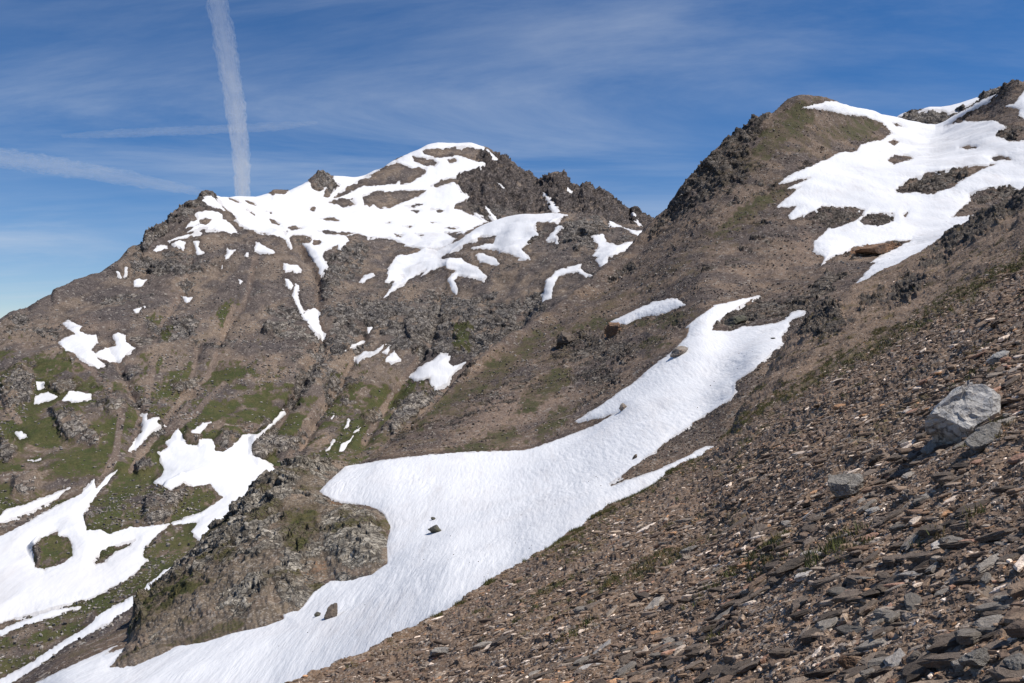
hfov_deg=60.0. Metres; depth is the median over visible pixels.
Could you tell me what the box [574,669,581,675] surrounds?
scree stone
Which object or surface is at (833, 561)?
scree stone
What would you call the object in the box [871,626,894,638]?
scree stone
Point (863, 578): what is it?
scree stone
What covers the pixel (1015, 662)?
rounded stone
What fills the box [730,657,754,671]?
scree stone
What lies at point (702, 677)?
scree stone
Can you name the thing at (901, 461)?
scree stone
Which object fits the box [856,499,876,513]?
scree stone
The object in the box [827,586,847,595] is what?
scree stone
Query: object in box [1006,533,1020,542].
scree stone
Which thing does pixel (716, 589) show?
scree stone
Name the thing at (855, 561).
scree stone
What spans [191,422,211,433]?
snow patch
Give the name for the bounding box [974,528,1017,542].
scree stone
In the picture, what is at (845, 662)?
rounded stone
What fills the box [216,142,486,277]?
snowfield
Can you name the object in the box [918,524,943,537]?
scree stone
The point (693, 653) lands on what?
scree stone
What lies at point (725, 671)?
scree stone
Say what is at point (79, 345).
snow patch
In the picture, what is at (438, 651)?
flat slab
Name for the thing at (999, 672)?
scree stone
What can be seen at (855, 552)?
scree stone
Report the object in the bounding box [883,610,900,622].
scree stone
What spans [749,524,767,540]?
scree stone
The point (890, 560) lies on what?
scree stone
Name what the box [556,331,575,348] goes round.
dark crag
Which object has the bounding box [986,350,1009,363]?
flat slab
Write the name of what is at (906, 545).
scree stone
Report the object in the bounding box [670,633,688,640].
scree stone
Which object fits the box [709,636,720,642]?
scree stone
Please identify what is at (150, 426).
snow patch
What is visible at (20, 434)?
snow patch
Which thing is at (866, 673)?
scree stone
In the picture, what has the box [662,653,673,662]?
scree stone
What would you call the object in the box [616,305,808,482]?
rubble
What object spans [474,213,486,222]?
snow patch
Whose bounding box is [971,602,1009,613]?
scree stone
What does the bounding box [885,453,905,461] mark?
scree stone
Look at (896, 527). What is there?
scree stone
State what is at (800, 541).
scree stone
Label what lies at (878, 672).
scree stone
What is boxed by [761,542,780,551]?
scree stone
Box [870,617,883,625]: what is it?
scree stone
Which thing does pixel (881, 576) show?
scree stone
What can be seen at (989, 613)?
scree stone
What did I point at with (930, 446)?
scree stone
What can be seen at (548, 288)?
snow patch
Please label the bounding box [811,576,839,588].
scree stone
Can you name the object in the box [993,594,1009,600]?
scree stone
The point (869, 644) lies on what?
scree stone
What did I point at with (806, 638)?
scree stone
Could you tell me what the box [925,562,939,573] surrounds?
scree stone
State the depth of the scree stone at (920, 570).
4.84 m
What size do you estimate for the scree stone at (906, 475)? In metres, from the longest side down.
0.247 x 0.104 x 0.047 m
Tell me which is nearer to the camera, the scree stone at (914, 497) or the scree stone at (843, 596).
the scree stone at (843, 596)
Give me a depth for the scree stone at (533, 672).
9.45 m
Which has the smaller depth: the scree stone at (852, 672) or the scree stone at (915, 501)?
the scree stone at (852, 672)
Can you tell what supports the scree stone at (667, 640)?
on the scree slope
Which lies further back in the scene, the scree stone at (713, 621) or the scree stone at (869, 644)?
the scree stone at (713, 621)
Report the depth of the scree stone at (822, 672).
4.39 m
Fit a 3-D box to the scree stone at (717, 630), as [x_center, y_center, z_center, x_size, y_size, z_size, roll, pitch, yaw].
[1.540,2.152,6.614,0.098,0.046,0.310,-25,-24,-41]
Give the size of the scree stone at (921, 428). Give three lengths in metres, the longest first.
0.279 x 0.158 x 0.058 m
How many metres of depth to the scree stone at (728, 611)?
7.03 m
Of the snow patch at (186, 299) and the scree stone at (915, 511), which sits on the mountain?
the snow patch at (186, 299)
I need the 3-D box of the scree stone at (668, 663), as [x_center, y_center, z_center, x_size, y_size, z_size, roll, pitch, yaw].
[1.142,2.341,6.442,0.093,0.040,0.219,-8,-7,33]
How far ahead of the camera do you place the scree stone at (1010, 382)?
8.61 m
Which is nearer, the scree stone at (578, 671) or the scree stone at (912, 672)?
the scree stone at (912, 672)
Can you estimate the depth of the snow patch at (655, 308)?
308.47 m
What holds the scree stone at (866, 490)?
on the scree slope
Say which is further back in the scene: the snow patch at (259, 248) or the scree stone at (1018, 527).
the snow patch at (259, 248)
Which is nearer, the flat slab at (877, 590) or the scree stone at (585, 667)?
the flat slab at (877, 590)
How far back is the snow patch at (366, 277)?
797.09 m
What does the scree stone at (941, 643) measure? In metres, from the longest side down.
0.260 x 0.110 x 0.049 m
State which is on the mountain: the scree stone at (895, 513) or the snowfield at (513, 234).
the snowfield at (513, 234)
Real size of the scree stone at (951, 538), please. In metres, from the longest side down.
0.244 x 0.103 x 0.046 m
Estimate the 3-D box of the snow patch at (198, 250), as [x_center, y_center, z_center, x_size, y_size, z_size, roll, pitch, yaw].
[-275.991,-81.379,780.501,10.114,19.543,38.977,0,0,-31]
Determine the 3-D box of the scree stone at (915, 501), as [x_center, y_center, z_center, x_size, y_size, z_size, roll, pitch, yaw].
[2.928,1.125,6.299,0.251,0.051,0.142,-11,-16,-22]
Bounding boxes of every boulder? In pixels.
[324,603,337,619]
[428,525,441,532]
[619,403,626,410]
[670,346,687,357]
[828,473,864,498]
[925,380,1000,444]
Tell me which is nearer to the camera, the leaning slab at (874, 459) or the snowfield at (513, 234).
the leaning slab at (874, 459)
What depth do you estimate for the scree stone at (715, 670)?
5.57 m
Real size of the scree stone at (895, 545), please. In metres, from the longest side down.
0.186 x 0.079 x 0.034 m
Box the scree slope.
[284,186,1023,682]
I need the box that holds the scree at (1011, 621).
[287,187,1023,682]
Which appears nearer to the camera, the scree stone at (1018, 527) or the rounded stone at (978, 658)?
the rounded stone at (978, 658)
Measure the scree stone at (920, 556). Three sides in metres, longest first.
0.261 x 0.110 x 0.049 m
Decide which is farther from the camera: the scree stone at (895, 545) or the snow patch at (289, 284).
the snow patch at (289, 284)
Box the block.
[825,524,834,532]
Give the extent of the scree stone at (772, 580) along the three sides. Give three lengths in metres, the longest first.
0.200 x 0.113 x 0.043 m
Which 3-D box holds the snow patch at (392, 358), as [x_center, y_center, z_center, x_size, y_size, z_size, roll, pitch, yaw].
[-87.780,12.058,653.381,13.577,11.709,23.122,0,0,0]
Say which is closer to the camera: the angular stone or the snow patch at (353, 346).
the angular stone
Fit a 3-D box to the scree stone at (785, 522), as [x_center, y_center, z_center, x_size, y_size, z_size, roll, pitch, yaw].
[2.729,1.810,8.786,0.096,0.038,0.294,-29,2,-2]
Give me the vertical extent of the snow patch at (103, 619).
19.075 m
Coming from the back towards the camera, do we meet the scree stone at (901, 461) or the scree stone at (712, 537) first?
the scree stone at (712, 537)
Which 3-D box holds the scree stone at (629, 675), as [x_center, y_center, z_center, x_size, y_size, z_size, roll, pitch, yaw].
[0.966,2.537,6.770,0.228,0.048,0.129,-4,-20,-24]
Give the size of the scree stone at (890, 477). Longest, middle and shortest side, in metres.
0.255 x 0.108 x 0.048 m
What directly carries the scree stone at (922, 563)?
on the scree slope
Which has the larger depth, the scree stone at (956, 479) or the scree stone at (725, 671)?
the scree stone at (956, 479)
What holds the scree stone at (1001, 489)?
on the scree slope
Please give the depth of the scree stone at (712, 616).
7.26 m
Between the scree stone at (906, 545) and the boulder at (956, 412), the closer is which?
the scree stone at (906, 545)
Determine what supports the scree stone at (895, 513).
on the scree slope
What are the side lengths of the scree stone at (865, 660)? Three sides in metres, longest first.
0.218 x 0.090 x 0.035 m
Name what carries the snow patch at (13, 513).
on the mountain
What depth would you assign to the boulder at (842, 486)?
8.16 m
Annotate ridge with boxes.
[899,86,1000,123]
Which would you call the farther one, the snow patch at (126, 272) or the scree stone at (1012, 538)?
the snow patch at (126, 272)
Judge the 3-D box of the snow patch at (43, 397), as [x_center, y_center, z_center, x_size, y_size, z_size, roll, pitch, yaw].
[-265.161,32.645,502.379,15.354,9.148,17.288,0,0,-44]
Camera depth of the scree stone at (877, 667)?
4.00 m
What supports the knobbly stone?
on the scree slope
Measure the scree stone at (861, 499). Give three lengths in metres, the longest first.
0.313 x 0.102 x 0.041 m
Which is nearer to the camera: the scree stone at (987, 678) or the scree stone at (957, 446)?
the scree stone at (987, 678)
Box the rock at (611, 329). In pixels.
[604,322,619,337]
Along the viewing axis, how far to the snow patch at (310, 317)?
698.12 m
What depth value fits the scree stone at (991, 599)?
3.96 m
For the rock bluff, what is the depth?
243.45 m
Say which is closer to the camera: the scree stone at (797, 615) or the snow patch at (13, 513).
the scree stone at (797, 615)
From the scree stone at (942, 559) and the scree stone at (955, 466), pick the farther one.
the scree stone at (955, 466)
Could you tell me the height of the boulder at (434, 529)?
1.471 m
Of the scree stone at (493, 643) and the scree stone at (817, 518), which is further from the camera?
the scree stone at (493, 643)
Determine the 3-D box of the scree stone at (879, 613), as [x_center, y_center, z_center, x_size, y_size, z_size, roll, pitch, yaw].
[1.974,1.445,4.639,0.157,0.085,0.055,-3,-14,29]
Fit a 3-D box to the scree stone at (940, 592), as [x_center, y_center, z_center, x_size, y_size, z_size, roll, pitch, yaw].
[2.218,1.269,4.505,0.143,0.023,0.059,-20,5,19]
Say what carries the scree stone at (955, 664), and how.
on the scree slope
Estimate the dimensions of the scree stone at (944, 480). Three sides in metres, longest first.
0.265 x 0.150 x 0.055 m
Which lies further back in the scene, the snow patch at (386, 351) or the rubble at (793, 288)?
the snow patch at (386, 351)
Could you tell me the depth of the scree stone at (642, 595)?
10.94 m
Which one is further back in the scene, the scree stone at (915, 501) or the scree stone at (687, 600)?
the scree stone at (687, 600)
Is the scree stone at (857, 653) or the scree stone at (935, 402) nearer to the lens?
the scree stone at (857, 653)
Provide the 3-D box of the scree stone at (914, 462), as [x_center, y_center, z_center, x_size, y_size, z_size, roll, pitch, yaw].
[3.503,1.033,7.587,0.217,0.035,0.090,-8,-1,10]
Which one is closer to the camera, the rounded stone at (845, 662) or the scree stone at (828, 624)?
the rounded stone at (845, 662)
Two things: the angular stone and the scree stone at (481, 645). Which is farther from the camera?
the scree stone at (481, 645)
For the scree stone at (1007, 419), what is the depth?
6.93 m
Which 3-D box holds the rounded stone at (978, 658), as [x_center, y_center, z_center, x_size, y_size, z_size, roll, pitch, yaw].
[1.765,1.212,3.376,0.120,0.085,0.086,-8,1,-10]
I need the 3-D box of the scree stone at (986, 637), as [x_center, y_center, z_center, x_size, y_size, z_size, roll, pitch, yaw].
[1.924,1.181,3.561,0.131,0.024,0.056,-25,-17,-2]
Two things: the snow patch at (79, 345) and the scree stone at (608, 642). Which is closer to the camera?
the scree stone at (608, 642)
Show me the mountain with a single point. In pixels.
(498, 298)
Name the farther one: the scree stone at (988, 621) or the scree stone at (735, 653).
the scree stone at (735, 653)
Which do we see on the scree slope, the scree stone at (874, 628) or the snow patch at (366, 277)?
the scree stone at (874, 628)
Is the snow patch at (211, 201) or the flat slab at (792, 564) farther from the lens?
the snow patch at (211, 201)
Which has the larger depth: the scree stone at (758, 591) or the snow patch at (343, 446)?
the snow patch at (343, 446)
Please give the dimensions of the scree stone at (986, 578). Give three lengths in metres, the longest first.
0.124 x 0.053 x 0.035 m
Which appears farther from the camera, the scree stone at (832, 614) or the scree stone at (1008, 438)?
the scree stone at (1008, 438)
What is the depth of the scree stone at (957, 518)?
5.39 m
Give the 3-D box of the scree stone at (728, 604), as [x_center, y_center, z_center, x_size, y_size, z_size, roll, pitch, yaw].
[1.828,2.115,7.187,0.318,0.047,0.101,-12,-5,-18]
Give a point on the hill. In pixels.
(756, 249)
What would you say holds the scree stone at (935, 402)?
on the scree slope
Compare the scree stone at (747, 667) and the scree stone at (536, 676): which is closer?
the scree stone at (747, 667)
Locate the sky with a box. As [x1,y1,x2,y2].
[0,0,1023,317]
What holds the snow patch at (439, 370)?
on the mountain
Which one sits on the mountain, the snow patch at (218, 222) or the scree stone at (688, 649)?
the snow patch at (218, 222)
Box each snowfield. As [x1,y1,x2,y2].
[0,470,169,622]
[36,295,805,682]
[153,409,285,540]
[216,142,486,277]
[384,213,567,297]
[777,94,1023,282]
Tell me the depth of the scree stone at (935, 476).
6.58 m
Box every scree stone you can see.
[471,641,491,649]
[490,634,510,646]
[528,669,540,676]
[531,670,553,679]
[561,656,580,663]
[567,665,576,670]
[573,606,584,613]
[573,655,590,665]
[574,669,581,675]
[579,663,599,669]
[584,601,600,610]
[592,639,610,654]
[594,588,620,599]
[606,613,623,620]
[608,653,617,660]
[613,661,636,675]
[619,651,632,665]
[620,623,628,630]
[620,646,641,652]
[627,669,645,678]
[633,591,654,599]
[645,597,664,608]
[648,642,663,652]
[648,653,660,657]
[652,667,666,677]
[654,642,671,650]
[659,600,669,607]
[659,639,687,651]
[660,659,674,668]
[661,604,669,609]
[662,637,676,643]
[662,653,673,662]
[667,645,678,649]
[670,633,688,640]
[676,598,690,602]
[684,659,703,669]
[685,642,707,652]
[685,648,710,657]
[694,667,712,682]
[695,635,705,641]
[697,579,710,586]
[699,624,717,632]
[704,612,716,621]
[707,587,724,591]
[707,663,731,680]
[708,619,718,623]
[708,620,729,636]
[709,534,721,539]
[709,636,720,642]
[714,606,734,619]
[720,665,738,676]
[721,598,740,608]
[726,593,741,599]
[727,651,738,663]
[728,517,746,529]
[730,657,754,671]
[733,598,749,609]
[734,658,765,673]
[739,589,748,593]
[747,581,765,595]
[748,585,770,598]
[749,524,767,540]
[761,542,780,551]
[764,560,779,570]
[768,576,779,584]
[769,648,793,657]
[773,542,794,551]
[781,520,791,527]
[790,609,811,620]
[791,595,808,612]
[793,538,807,543]
[794,506,813,513]
[794,570,812,581]
[800,522,815,532]
[800,627,822,644]
[802,501,812,508]
[803,537,817,547]
[803,667,839,677]
[806,513,815,520]
[811,515,826,521]
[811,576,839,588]
[814,608,844,623]
[815,617,838,630]
[820,513,841,524]
[822,494,832,502]
[822,552,854,566]
[825,581,846,595]
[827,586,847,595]
[830,532,850,542]
[830,589,862,602]
[834,624,862,634]
[838,665,867,678]
[843,650,864,655]
[844,545,870,551]
[844,596,876,603]
[845,575,863,584]
[849,550,862,555]
[849,558,863,564]
[853,638,886,650]
[854,576,870,580]
[855,550,878,568]
[855,599,877,615]
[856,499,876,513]
[858,494,868,503]
[859,668,874,678]
[860,650,886,666]
[861,486,872,494]
[861,632,885,639]
[862,469,876,476]
[866,514,891,532]
[866,626,880,634]
[867,656,887,667]
[868,491,880,497]
[869,666,883,670]
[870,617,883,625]
[870,666,891,677]
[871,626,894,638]
[873,516,884,523]
[873,609,891,618]
[874,479,889,485]
[874,654,889,657]
[876,572,890,581]
[877,571,906,588]
[882,554,897,567]
[883,467,898,475]
[883,507,908,522]
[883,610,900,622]
[883,648,905,666]
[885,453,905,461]
[885,468,908,480]
[885,622,907,626]
[888,524,906,531]
[888,541,903,549]
[894,552,919,563]
[895,571,922,576]
[896,459,906,464]
[900,534,919,552]
[901,471,913,478]
[901,652,938,682]
[903,509,929,514]
[904,592,921,610]
[906,550,944,561]
[907,450,920,461]
[909,460,920,464]
[910,522,924,526]
[911,494,932,505]
[911,559,929,570]
[912,496,930,506]
[914,567,927,572]
[915,432,928,440]
[918,425,924,431]
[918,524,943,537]
[920,440,937,453]
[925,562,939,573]
[927,628,972,652]
[930,471,953,480]
[931,541,939,549]
[933,399,942,404]
[934,443,954,450]
[934,587,949,595]
[936,556,947,562]
[937,475,957,483]
[937,541,974,548]
[938,535,963,542]
[939,535,950,543]
[941,520,956,527]
[942,475,963,488]
[948,523,973,530]
[950,462,969,469]
[951,659,967,670]
[952,441,965,449]
[952,572,994,585]
[953,499,990,517]
[954,628,982,644]
[955,514,968,520]
[958,624,972,629]
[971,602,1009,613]
[971,614,1003,627]
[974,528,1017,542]
[976,627,998,634]
[977,553,999,572]
[977,628,1000,642]
[980,572,991,584]
[980,610,1002,616]
[980,675,992,682]
[982,589,1009,603]
[984,640,1009,649]
[988,665,1023,680]
[990,316,1008,327]
[990,485,1015,492]
[991,526,1019,540]
[992,409,1016,421]
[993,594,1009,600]
[995,366,1007,371]
[996,416,1015,422]
[996,550,1021,562]
[999,649,1023,665]
[1000,398,1016,404]
[1001,375,1020,387]
[1001,413,1011,418]
[1002,434,1020,440]
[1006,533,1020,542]
[1008,321,1022,330]
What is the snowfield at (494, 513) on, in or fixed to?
on the hill
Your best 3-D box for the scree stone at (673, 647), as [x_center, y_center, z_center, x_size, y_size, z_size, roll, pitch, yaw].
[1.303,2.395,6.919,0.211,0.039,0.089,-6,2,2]
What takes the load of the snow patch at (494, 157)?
on the mountain
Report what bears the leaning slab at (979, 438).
on the scree slope
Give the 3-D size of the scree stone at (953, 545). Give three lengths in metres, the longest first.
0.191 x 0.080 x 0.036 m
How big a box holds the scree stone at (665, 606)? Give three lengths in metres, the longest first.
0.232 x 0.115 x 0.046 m
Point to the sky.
(116, 115)
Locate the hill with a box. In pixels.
[12,79,1023,682]
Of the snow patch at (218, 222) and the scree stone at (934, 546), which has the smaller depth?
the scree stone at (934, 546)
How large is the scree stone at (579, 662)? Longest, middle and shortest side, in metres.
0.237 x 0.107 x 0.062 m
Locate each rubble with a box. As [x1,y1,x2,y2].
[0,193,639,674]
[11,82,1023,682]
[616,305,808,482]
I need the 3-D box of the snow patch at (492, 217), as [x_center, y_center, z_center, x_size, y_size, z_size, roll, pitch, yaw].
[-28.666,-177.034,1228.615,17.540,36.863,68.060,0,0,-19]
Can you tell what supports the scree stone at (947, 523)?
on the scree slope
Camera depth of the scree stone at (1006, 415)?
7.28 m
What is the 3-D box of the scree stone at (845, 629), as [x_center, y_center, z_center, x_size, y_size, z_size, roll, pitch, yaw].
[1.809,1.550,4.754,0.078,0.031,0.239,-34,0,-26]
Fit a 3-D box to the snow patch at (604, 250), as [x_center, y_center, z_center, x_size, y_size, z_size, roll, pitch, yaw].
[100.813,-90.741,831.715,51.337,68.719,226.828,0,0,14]
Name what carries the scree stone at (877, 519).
on the scree slope
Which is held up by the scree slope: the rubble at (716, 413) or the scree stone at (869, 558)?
the scree stone at (869, 558)
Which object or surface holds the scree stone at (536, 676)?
on the scree slope
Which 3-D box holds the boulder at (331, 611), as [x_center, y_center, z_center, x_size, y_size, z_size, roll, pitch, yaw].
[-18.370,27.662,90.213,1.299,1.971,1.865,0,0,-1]
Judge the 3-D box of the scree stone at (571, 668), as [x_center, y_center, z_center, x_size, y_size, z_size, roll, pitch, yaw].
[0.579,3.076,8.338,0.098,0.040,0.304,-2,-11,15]
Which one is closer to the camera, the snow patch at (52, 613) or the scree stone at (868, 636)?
the scree stone at (868, 636)
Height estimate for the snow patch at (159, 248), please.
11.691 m
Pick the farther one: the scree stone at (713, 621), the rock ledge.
the rock ledge
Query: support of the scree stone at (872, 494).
on the scree slope
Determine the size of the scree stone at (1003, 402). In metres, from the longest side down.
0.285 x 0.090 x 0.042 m
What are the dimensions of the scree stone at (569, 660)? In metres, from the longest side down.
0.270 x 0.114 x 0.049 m
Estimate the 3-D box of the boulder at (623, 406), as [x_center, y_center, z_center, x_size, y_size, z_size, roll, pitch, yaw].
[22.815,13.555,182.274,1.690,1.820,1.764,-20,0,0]
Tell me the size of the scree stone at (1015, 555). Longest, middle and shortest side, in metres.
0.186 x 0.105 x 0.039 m
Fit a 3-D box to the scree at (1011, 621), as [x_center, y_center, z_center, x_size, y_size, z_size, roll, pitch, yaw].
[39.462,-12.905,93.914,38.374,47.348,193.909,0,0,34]
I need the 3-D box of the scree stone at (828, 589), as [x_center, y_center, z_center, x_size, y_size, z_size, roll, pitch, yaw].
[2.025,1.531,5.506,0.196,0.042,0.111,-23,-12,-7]
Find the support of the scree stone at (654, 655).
on the scree slope
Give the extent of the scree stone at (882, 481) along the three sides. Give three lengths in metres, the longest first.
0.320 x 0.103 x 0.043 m
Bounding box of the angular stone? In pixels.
[865,506,879,514]
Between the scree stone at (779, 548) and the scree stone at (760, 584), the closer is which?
the scree stone at (760, 584)
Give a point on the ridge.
(932, 116)
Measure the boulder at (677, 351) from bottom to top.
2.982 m
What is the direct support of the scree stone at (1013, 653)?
on the scree slope
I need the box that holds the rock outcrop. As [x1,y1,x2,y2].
[110,454,390,667]
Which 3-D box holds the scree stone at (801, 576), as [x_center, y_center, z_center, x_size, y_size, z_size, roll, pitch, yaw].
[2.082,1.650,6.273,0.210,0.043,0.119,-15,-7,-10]
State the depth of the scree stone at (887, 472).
8.07 m
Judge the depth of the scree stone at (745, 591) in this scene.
7.20 m
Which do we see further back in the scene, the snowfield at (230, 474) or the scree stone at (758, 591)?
the snowfield at (230, 474)
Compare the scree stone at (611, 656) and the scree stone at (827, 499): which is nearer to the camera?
the scree stone at (611, 656)
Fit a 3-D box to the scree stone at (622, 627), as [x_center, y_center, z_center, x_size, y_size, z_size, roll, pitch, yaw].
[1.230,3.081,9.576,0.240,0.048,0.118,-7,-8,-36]
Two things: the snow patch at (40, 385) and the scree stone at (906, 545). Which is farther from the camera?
the snow patch at (40, 385)
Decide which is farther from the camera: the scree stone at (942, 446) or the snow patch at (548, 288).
the snow patch at (548, 288)
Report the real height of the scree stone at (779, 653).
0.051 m
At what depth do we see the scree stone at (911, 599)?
4.56 m
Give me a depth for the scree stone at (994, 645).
3.43 m
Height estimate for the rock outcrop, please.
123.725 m
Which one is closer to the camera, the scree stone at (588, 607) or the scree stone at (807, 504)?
the scree stone at (807, 504)
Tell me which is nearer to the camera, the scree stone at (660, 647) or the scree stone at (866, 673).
the scree stone at (866, 673)
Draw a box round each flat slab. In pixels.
[429,647,450,655]
[679,545,698,553]
[774,553,810,574]
[858,584,887,595]
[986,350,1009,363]
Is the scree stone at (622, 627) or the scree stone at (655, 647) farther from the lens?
the scree stone at (622, 627)
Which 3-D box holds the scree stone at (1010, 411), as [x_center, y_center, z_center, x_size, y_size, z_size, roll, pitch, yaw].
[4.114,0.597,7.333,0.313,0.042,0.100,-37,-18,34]
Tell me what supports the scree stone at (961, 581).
on the scree slope
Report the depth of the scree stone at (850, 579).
5.43 m
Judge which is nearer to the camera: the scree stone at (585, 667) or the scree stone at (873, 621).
the scree stone at (873, 621)
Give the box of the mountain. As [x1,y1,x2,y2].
[0,146,653,679]
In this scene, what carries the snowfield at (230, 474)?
on the mountain
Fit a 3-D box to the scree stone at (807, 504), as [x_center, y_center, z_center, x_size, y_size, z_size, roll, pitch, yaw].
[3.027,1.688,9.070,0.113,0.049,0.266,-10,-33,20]
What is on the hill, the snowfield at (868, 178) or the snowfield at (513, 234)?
the snowfield at (868, 178)
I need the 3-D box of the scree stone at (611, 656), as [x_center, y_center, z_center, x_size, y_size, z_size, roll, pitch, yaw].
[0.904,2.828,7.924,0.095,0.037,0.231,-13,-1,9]
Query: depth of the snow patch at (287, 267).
771.42 m
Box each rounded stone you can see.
[837,655,856,668]
[958,647,990,668]
[1003,653,1023,670]
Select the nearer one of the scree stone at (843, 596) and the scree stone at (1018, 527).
the scree stone at (1018, 527)
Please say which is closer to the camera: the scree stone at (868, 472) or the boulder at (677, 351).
the scree stone at (868, 472)
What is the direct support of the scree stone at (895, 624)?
on the scree slope
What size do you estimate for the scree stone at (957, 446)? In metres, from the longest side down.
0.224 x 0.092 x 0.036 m
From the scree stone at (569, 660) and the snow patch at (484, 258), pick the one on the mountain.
the snow patch at (484, 258)
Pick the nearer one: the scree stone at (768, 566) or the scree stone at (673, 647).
the scree stone at (673, 647)
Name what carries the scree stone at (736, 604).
on the scree slope
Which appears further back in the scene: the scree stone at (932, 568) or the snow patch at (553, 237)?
the snow patch at (553, 237)
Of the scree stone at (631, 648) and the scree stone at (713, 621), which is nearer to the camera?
the scree stone at (713, 621)
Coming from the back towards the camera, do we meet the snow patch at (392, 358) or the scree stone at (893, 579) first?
the snow patch at (392, 358)
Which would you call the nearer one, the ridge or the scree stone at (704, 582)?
the scree stone at (704, 582)
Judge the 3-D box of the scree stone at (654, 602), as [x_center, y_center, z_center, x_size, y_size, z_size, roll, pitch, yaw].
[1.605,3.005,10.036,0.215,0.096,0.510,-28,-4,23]
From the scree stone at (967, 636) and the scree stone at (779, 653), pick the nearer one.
the scree stone at (967, 636)
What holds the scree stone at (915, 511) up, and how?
on the scree slope
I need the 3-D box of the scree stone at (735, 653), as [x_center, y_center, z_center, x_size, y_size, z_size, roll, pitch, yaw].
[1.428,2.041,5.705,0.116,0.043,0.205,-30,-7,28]
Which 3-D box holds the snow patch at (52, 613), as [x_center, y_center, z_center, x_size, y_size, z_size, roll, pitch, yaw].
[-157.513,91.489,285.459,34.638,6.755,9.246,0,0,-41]
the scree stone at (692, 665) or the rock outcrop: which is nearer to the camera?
the scree stone at (692, 665)
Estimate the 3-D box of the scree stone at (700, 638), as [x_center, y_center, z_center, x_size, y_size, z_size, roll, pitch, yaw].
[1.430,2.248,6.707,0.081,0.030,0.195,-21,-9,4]
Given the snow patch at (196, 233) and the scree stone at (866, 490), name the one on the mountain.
the snow patch at (196, 233)
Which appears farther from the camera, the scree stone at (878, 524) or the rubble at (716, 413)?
the rubble at (716, 413)
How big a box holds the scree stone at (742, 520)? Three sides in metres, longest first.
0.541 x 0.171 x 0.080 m
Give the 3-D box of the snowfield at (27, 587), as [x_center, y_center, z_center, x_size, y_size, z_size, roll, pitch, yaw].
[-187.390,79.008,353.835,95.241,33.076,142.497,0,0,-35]
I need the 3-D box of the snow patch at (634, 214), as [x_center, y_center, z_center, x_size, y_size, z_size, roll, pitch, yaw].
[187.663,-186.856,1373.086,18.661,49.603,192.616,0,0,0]
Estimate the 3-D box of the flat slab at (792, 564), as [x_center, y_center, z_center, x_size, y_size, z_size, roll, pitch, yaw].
[2.195,1.677,6.755,0.457,0.076,0.177,-21,-7,-14]
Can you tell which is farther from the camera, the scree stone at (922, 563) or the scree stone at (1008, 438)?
the scree stone at (1008, 438)
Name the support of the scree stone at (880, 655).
on the scree slope
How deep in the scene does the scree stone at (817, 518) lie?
7.86 m
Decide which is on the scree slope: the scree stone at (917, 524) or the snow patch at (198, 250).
the scree stone at (917, 524)
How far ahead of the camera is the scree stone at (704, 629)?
6.74 m
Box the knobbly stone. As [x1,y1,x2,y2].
[906,651,920,663]
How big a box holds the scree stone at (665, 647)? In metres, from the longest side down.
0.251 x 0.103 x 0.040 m
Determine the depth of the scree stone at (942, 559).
4.79 m
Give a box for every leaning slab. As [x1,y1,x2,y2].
[867,454,884,466]
[964,422,1002,450]
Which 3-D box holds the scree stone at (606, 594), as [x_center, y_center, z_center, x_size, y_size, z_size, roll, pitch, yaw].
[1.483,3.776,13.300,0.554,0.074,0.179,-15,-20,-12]
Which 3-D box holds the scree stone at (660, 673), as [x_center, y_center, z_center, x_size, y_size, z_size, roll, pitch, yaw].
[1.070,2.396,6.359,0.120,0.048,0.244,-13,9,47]
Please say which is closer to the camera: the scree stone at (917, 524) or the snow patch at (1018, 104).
the scree stone at (917, 524)
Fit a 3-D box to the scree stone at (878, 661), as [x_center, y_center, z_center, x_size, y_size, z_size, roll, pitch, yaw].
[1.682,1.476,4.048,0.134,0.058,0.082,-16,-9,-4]
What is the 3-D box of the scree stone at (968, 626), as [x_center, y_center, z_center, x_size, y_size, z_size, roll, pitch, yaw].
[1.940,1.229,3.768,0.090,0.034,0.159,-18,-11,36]
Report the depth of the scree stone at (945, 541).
5.11 m
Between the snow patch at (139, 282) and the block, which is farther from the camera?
the snow patch at (139, 282)
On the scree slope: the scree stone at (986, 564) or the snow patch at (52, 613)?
the scree stone at (986, 564)
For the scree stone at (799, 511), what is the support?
on the scree slope
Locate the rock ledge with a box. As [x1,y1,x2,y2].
[855,243,887,253]
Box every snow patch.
[0,487,70,522]
[0,567,170,682]
[0,606,80,635]
[15,431,26,439]
[34,381,44,389]
[34,392,56,403]
[58,320,134,368]
[62,391,91,402]
[123,267,127,277]
[128,413,166,452]
[133,306,145,312]
[134,278,146,286]
[153,245,167,251]
[167,231,201,242]
[171,240,185,250]
[183,296,192,302]
[186,210,237,233]
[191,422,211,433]
[193,241,204,254]
[202,196,225,210]
[225,244,235,258]
[254,242,274,253]
[283,263,301,272]
[285,279,292,289]
[292,283,325,340]
[325,439,334,450]
[339,435,353,451]
[345,340,364,350]
[354,344,386,363]
[359,273,374,282]
[382,345,390,353]
[385,351,400,364]
[409,353,465,390]
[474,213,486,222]
[475,253,499,265]
[485,206,496,220]
[486,149,497,159]
[540,264,591,301]
[542,192,559,212]
[546,225,563,243]
[591,221,641,266]
[611,298,684,324]
[631,212,642,226]
[917,97,978,115]
[1005,91,1023,118]
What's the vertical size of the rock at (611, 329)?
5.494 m
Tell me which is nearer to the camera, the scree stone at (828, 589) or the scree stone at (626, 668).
the scree stone at (828, 589)
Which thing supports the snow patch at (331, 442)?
on the mountain

